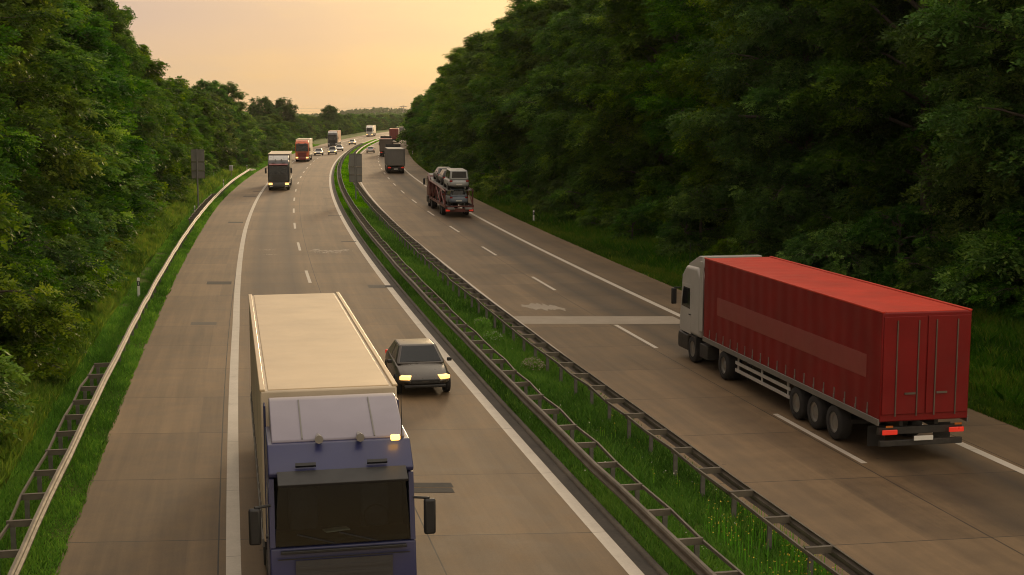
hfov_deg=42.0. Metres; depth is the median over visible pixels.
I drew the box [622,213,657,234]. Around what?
roadside bush
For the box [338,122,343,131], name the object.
roadside tree
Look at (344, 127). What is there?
roadside tree
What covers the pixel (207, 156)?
roadside tree
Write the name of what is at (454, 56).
roadside tree
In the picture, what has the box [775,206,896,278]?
roadside bush
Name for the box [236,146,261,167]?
roadside bush
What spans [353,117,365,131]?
roadside tree
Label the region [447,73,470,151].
roadside tree
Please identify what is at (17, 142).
roadside tree
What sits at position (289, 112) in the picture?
skyline tree
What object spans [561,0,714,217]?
roadside tree
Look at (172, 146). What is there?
roadside tree
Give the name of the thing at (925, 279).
roadside bush
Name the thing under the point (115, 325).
grass
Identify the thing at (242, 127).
roadside tree
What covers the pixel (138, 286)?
delineator post
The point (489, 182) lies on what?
roadside bush
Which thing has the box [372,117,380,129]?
roadside tree
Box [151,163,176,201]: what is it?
roadside bush
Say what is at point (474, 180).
roadside bush
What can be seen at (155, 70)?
roadside tree
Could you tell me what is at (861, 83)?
roadside tree
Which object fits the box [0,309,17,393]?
roadside bush
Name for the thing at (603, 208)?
roadside bush
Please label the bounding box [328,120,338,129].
roadside tree
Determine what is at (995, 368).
grass
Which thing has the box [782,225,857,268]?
roadside bush
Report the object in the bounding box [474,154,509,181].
roadside bush
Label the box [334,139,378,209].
grass
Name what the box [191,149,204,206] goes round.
road sign
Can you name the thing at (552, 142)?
roadside tree
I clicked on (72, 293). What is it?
roadside bush
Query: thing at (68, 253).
roadside bush
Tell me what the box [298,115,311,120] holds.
roadside tree
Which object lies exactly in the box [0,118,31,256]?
roadside tree
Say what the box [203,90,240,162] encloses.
roadside tree
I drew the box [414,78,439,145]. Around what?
roadside tree
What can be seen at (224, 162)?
roadside bush
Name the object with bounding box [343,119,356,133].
roadside tree
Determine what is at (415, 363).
car
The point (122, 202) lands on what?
roadside tree
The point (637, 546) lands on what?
kerb
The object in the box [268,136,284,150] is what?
roadside bush
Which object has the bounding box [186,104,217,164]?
roadside tree
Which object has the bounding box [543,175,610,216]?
roadside bush
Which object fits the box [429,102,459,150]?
roadside tree
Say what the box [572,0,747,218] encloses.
roadside tree
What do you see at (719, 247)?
roadside bush
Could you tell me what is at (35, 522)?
guard rail
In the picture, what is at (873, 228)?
roadside bush
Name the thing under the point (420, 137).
roadside tree
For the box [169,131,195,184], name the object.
roadside tree
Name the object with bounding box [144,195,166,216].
roadside bush
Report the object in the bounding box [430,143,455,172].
roadside bush
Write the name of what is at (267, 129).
roadside tree
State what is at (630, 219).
roadside bush
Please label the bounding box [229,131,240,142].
roadside tree
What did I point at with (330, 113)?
skyline tree
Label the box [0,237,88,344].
roadside bush
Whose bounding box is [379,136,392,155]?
articulated truck
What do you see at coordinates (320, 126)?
roadside tree
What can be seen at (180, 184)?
roadside bush
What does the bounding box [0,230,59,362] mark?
roadside bush
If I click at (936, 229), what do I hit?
roadside tree
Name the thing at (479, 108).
roadside tree
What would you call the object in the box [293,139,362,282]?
lane marking
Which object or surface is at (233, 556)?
edge marking
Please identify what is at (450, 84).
roadside tree
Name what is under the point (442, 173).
car
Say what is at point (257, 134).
roadside tree
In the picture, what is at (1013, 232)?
roadside bush
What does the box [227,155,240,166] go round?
roadside bush
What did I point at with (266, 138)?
roadside tree
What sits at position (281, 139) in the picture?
roadside bush
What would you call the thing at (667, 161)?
roadside tree
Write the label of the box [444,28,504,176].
roadside tree
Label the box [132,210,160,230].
roadside bush
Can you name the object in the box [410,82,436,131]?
roadside tree
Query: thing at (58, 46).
roadside tree
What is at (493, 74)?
roadside tree
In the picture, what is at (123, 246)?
roadside bush
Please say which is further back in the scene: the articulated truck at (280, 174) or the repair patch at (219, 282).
the articulated truck at (280, 174)
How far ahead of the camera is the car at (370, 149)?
328.87 m
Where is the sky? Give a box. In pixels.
[115,0,556,114]
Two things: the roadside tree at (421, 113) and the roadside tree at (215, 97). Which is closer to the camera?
the roadside tree at (215, 97)
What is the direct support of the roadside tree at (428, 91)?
on the verge terrain at (320, 141)
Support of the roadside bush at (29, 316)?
on the verge terrain at (320, 141)
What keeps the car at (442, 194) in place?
on the car transporter
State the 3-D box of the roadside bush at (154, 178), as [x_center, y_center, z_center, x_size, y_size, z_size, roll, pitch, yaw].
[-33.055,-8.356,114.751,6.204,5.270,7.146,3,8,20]
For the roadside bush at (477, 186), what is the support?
on the verge terrain at (320, 141)
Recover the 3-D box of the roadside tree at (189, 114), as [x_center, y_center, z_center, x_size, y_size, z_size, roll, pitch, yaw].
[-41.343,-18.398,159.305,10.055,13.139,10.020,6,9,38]
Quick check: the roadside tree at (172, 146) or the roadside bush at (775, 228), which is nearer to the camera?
the roadside bush at (775, 228)
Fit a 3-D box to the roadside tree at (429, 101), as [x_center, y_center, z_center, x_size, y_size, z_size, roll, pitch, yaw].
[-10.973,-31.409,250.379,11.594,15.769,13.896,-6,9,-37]
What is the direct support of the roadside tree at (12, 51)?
on the verge terrain at (320, 141)
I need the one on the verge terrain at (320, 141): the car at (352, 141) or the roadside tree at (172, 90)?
the roadside tree at (172, 90)
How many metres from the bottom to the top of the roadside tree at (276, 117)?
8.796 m
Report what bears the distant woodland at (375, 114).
on the ground
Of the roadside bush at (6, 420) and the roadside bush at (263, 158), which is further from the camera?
the roadside bush at (263, 158)
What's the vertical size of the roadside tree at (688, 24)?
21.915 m
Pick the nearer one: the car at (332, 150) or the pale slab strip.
the pale slab strip
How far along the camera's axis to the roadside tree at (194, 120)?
175.70 m
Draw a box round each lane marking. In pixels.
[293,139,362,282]
[378,156,866,462]
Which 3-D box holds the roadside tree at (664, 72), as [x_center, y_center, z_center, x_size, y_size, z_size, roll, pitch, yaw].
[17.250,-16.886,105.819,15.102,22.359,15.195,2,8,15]
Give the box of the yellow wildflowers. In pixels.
[708,500,838,574]
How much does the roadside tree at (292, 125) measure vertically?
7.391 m
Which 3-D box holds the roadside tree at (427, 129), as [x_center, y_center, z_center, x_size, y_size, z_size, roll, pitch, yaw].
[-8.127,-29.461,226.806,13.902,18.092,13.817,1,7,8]
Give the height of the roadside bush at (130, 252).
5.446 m
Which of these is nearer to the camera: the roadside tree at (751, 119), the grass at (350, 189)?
the roadside tree at (751, 119)
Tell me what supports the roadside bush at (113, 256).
on the verge terrain at (320, 141)
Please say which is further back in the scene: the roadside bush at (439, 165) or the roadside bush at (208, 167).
the roadside bush at (439, 165)
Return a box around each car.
[314,149,323,154]
[327,147,336,154]
[336,145,342,150]
[349,139,355,144]
[366,147,374,152]
[385,338,451,392]
[432,167,449,181]
[437,169,445,184]
[437,187,452,201]
[442,168,468,189]
[446,187,467,205]
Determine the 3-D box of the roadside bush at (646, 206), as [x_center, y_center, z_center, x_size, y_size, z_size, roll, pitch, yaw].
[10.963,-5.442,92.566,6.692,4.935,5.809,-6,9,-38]
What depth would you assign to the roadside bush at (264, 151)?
269.44 m
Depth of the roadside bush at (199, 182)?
164.42 m
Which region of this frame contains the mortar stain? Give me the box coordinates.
[521,303,565,310]
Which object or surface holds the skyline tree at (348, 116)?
on the verge terrain at (320, 141)
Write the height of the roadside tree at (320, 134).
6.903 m
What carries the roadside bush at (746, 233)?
on the verge terrain at (320, 141)
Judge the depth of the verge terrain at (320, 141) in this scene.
34.83 m
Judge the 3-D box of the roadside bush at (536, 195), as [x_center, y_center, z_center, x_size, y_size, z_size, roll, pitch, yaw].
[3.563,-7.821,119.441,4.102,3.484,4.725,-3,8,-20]
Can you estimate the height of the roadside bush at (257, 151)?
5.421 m
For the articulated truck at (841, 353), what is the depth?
37.77 m
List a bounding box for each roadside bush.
[0,193,103,307]
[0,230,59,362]
[0,234,95,393]
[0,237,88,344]
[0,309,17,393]
[0,354,42,440]
[0,409,12,438]
[7,223,76,310]
[14,256,84,339]
[24,183,135,288]
[29,217,129,307]
[56,193,125,276]
[62,185,126,258]
[86,184,138,269]
[90,192,130,251]
[90,241,119,267]
[105,191,135,252]
[116,189,141,254]
[120,225,140,243]
[132,191,162,222]
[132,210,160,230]
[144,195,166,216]
[145,175,171,208]
[150,164,178,200]
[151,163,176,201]
[164,174,189,202]
[174,173,192,195]
[189,155,203,184]
[204,164,215,178]
[210,151,223,172]
[216,151,228,169]
[218,151,237,169]
[220,150,238,164]
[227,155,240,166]
[235,153,249,166]
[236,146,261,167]
[248,141,261,162]
[253,151,267,162]
[258,141,276,150]
[261,145,269,157]
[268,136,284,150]
[272,140,281,150]
[276,137,294,150]
[277,135,291,150]
[283,131,297,141]
[420,145,435,166]
[423,152,435,167]
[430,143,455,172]
[432,153,451,169]
[445,156,476,175]
[447,149,467,169]
[462,157,478,179]
[468,163,478,183]
[468,164,488,187]
[469,170,487,188]
[471,175,487,191]
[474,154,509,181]
[479,157,506,191]
[479,162,520,197]
[481,161,521,189]
[492,182,511,195]
[499,179,531,197]
[506,162,540,201]
[526,168,561,206]
[527,180,561,213]
[532,176,574,212]
[542,171,591,216]
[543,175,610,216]
[554,189,591,219]
[574,193,617,227]
[575,201,612,227]
[602,183,657,230]
[607,206,652,241]
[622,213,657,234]
[626,173,689,234]
[644,190,692,240]
[651,175,741,256]
[654,210,713,251]
[661,209,718,243]
[702,231,755,255]
[715,210,753,251]
[716,209,794,256]
[758,208,829,263]
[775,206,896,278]
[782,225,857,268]
[789,199,880,271]
[841,194,959,285]
[886,241,958,291]
[914,264,958,300]
[918,217,1022,306]
[961,211,1023,321]
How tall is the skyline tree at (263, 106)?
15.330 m
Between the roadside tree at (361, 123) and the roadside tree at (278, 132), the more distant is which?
the roadside tree at (361, 123)
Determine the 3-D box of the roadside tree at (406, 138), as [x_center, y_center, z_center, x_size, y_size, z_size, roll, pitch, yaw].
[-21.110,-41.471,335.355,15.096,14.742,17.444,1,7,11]
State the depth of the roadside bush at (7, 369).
35.61 m
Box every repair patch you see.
[191,322,216,324]
[207,281,231,283]
[367,285,385,287]
[414,483,452,486]
[414,488,454,492]
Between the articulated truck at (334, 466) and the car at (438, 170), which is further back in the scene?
the car at (438, 170)
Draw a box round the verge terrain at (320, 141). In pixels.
[0,129,1023,574]
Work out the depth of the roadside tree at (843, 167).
79.63 m
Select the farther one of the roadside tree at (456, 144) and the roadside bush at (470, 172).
the roadside tree at (456, 144)
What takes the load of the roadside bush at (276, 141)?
on the verge terrain at (320, 141)
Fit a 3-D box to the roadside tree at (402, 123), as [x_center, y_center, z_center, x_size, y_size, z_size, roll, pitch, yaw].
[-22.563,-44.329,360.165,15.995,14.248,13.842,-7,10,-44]
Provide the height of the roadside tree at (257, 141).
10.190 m
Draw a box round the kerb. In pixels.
[333,138,668,574]
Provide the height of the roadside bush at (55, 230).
5.379 m
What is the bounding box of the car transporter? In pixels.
[423,173,473,214]
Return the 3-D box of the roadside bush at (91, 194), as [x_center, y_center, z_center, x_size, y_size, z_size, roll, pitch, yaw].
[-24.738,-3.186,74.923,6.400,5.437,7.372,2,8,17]
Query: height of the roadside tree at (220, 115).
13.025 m
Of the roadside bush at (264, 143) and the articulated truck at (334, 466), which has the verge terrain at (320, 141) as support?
the roadside bush at (264, 143)
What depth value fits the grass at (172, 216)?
57.12 m
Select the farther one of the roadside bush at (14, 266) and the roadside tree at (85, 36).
the roadside tree at (85, 36)
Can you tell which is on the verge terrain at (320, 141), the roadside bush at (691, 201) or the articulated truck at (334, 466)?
the roadside bush at (691, 201)
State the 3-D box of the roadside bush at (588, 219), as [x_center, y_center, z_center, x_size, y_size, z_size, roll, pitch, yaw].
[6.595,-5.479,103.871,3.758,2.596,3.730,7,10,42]
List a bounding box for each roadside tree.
[0,0,91,234]
[0,0,120,268]
[0,24,46,249]
[0,44,50,236]
[0,114,40,294]
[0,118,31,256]
[0,346,11,355]
[17,0,157,238]
[37,52,150,233]
[44,0,169,230]
[61,0,175,237]
[77,0,163,171]
[80,7,159,197]
[83,11,160,145]
[88,0,159,114]
[92,0,179,180]
[116,5,191,198]
[121,27,176,173]
[136,44,207,189]
[153,77,200,182]
[155,86,190,191]
[162,78,206,180]
[164,76,189,92]
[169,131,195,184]
[182,101,212,165]
[186,87,233,167]
[186,90,232,170]
[186,102,217,166]
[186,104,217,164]
[186,119,215,162]
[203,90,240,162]
[222,95,255,158]
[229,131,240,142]
[231,100,266,150]
[237,114,249,142]
[244,112,263,151]
[247,118,266,141]
[258,126,273,139]
[259,124,276,137]
[266,124,283,136]
[267,114,282,123]
[278,120,299,136]
[296,122,314,138]
[297,121,317,141]
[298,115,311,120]
[312,121,322,138]
[315,123,326,138]
[316,120,328,136]
[317,122,332,137]
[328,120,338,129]
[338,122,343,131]
[341,120,349,134]
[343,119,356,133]
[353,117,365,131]
[354,119,362,132]
[357,113,367,119]
[365,118,372,124]
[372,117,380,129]
[379,119,386,129]
[392,119,398,127]
[396,94,424,150]
[396,97,423,150]
[396,100,413,145]
[403,96,425,148]
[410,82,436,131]
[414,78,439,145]
[414,85,431,152]
[414,92,428,139]
[417,63,449,134]
[417,85,435,139]
[422,80,449,150]
[423,83,443,142]
[427,81,448,139]
[428,82,458,151]
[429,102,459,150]
[431,45,469,155]
[436,30,501,147]
[439,61,466,140]
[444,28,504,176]
[445,69,485,170]
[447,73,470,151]
[458,2,573,164]
[465,9,522,164]
[466,0,562,184]
[467,32,519,161]
[482,0,582,173]
[486,0,623,184]
[503,8,589,180]
[531,0,668,193]
[534,0,645,185]
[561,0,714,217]
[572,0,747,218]
[620,0,805,230]
[637,22,686,185]
[650,17,738,177]
[658,0,920,256]
[659,0,849,228]
[695,8,841,207]
[733,0,967,254]
[779,42,953,230]
[784,0,1023,267]
[811,1,980,233]
[876,0,1023,244]
[892,0,1023,228]
[897,0,1023,303]
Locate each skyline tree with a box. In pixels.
[188,78,244,153]
[218,81,258,158]
[244,96,283,117]
[272,97,298,122]
[318,105,343,125]
[342,113,357,133]
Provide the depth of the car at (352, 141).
423.59 m
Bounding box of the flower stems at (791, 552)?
[706,492,838,574]
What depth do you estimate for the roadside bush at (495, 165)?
154.49 m
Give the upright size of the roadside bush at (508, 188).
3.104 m
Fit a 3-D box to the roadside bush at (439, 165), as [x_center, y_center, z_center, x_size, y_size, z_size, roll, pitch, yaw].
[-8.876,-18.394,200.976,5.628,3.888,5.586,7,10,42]
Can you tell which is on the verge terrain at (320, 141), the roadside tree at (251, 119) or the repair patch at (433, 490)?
the roadside tree at (251, 119)
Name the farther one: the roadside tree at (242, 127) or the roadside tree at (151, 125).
the roadside tree at (242, 127)
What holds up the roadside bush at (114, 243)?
on the verge terrain at (320, 141)
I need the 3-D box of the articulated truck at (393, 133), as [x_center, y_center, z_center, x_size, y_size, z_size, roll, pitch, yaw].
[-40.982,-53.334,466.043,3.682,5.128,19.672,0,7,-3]
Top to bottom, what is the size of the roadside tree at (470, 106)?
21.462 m
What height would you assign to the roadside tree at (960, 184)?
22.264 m
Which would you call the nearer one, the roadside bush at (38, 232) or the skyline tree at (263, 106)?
the roadside bush at (38, 232)
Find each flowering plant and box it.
[473,317,492,327]
[484,331,505,342]
[521,356,545,371]
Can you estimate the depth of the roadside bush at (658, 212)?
89.83 m
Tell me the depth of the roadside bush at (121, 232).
82.04 m
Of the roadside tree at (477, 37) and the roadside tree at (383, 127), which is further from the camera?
the roadside tree at (383, 127)
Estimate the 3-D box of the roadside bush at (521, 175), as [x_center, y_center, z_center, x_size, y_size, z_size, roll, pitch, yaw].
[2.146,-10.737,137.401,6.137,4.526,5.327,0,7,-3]
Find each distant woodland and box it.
[245,107,407,115]
[255,112,403,116]
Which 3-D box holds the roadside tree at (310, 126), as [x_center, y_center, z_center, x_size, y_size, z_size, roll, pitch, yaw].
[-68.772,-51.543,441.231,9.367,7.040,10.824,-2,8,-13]
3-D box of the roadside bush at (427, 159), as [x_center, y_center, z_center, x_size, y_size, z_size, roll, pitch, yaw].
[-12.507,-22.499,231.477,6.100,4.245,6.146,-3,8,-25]
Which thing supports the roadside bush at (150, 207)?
on the verge terrain at (320, 141)
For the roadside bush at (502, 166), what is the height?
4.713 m
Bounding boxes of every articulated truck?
[248,292,435,574]
[265,151,292,189]
[293,138,312,161]
[326,130,340,146]
[365,125,375,135]
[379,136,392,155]
[382,144,404,172]
[389,128,399,141]
[671,244,972,446]
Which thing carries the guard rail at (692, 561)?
on the verge terrain at (320, 141)
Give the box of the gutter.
[331,154,658,574]
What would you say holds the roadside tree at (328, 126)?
on the verge terrain at (320, 141)
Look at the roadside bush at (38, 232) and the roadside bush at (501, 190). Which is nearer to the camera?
the roadside bush at (38, 232)
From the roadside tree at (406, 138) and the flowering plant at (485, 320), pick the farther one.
the roadside tree at (406, 138)
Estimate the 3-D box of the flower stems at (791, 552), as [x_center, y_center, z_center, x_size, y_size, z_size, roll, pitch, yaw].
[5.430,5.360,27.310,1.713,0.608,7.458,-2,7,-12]
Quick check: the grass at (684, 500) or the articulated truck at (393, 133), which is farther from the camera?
the articulated truck at (393, 133)
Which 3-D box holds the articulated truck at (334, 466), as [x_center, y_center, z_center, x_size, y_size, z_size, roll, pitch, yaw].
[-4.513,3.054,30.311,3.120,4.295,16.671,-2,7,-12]
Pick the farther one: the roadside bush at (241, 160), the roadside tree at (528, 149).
the roadside bush at (241, 160)
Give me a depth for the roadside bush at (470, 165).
175.03 m
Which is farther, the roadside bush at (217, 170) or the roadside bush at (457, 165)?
the roadside bush at (217, 170)
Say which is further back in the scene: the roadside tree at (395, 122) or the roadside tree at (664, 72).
the roadside tree at (395, 122)
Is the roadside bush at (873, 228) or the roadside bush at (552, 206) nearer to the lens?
the roadside bush at (873, 228)
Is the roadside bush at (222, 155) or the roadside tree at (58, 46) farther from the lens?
the roadside bush at (222, 155)
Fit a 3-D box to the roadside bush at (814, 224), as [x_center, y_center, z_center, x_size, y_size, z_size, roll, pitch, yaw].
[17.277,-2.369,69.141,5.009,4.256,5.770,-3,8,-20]
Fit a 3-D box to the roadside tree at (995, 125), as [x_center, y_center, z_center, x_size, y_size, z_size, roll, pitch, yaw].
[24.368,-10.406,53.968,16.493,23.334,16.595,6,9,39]
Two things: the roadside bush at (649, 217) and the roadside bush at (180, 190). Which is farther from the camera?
the roadside bush at (180, 190)
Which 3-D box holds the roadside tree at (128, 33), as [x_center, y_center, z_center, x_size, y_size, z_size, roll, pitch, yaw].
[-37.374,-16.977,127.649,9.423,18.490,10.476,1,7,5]
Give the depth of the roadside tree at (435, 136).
237.95 m
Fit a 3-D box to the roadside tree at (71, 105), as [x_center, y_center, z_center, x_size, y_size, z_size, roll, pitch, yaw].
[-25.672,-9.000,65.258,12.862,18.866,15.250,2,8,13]
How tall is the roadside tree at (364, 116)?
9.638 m
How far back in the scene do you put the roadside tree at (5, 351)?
34.05 m
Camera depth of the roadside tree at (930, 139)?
65.83 m
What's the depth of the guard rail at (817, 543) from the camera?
35.61 m
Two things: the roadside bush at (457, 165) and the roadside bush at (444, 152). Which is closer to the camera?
the roadside bush at (457, 165)
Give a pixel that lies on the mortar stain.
(536, 306)
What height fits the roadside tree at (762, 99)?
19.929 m
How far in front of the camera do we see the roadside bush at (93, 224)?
64.48 m
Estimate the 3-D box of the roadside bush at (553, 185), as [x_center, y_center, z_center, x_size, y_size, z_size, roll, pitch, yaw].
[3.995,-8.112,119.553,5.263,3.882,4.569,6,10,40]
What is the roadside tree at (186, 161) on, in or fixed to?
on the verge terrain at (320, 141)
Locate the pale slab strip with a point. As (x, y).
(597, 319)
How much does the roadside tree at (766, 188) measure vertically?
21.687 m
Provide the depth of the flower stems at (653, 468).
33.42 m
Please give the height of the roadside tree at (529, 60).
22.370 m
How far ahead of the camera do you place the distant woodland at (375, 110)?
2498.19 m
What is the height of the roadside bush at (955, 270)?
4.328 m
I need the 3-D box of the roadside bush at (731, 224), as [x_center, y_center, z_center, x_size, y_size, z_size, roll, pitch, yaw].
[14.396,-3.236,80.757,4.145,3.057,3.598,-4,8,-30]
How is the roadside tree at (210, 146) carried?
on the verge terrain at (320, 141)
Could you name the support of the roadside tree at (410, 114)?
on the verge terrain at (320, 141)
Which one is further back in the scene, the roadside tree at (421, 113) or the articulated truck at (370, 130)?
the articulated truck at (370, 130)
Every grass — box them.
[0,143,312,489]
[0,144,318,574]
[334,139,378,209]
[345,207,842,574]
[413,149,1023,408]
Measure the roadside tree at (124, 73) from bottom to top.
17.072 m
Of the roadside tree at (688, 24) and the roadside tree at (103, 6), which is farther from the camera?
the roadside tree at (103, 6)
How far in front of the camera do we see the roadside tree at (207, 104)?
192.82 m
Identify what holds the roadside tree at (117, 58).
on the verge terrain at (320, 141)
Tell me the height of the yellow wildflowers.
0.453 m
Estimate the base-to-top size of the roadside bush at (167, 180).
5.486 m
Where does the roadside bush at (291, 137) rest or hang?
on the verge terrain at (320, 141)
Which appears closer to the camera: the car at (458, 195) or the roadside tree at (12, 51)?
the roadside tree at (12, 51)
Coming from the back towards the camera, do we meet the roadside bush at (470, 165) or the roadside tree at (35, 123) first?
the roadside bush at (470, 165)
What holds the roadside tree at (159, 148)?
on the verge terrain at (320, 141)
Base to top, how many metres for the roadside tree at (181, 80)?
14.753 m
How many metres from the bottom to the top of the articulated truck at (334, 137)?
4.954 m
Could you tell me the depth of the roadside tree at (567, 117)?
109.58 m
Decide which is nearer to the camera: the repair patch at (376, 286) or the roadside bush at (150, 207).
the repair patch at (376, 286)
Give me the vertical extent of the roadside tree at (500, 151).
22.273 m
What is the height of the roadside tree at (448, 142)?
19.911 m
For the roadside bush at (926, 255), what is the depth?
60.72 m
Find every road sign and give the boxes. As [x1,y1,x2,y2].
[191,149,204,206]
[349,153,361,198]
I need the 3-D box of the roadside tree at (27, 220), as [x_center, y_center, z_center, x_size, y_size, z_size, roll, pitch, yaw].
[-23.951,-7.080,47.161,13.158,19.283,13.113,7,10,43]
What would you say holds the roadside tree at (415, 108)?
on the verge terrain at (320, 141)
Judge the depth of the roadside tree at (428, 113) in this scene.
240.82 m
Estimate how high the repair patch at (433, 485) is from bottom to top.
0.001 m
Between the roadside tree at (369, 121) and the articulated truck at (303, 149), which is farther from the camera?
the roadside tree at (369, 121)
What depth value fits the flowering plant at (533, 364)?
47.58 m
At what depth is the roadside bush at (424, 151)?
234.49 m
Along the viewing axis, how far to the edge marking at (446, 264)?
79.33 m
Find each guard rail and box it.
[0,169,255,574]
[337,134,744,574]
[348,139,875,574]
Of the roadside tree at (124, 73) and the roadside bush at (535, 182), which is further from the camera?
the roadside bush at (535, 182)
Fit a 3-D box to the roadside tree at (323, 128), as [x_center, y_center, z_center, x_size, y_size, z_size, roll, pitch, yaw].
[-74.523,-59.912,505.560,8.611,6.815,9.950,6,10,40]
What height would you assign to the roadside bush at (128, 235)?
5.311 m
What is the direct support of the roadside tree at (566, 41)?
on the verge terrain at (320, 141)
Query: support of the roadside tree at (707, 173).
on the verge terrain at (320, 141)
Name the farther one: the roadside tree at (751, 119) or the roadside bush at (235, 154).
the roadside bush at (235, 154)
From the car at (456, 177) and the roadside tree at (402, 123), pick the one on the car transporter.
the car at (456, 177)
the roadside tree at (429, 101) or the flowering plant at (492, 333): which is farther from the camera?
the roadside tree at (429, 101)
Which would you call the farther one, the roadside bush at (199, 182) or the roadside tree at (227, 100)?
the roadside tree at (227, 100)
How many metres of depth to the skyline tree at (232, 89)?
232.97 m
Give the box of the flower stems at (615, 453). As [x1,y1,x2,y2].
[495,344,756,559]
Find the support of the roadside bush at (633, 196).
on the verge terrain at (320, 141)
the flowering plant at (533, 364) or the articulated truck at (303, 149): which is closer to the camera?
the flowering plant at (533, 364)
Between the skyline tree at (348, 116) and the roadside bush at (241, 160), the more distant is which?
the skyline tree at (348, 116)
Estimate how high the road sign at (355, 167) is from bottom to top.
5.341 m
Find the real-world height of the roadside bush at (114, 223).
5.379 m
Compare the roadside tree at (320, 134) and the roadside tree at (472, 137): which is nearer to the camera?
the roadside tree at (472, 137)
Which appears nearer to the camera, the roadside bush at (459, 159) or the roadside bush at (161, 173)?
the roadside bush at (161, 173)
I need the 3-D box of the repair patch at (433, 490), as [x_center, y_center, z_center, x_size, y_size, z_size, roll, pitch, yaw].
[-1.976,4.940,32.533,1.178,0.001,0.412,0,7,0]
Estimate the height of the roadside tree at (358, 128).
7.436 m
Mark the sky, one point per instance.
(344, 55)
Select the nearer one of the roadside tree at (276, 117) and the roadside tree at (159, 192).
the roadside tree at (159, 192)
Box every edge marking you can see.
[226,133,381,574]
[329,135,643,574]
[360,142,565,355]
[399,143,1023,473]
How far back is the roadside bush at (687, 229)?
86.53 m
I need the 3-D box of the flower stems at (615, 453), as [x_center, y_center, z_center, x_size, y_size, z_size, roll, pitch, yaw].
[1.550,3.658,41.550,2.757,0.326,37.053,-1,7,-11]
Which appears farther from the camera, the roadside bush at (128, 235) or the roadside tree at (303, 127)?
the roadside tree at (303, 127)
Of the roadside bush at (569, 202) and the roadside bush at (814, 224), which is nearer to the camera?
the roadside bush at (814, 224)
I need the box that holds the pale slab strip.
[514,316,679,323]
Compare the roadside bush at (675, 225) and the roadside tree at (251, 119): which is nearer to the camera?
the roadside bush at (675, 225)
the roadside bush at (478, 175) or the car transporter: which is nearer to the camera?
the car transporter
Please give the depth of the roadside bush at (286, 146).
323.84 m
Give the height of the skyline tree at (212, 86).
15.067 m
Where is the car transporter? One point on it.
(434, 187)
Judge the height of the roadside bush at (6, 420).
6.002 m
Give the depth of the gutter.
37.47 m
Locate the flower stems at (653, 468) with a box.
[600,422,748,514]
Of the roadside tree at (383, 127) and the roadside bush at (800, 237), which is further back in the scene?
the roadside tree at (383, 127)

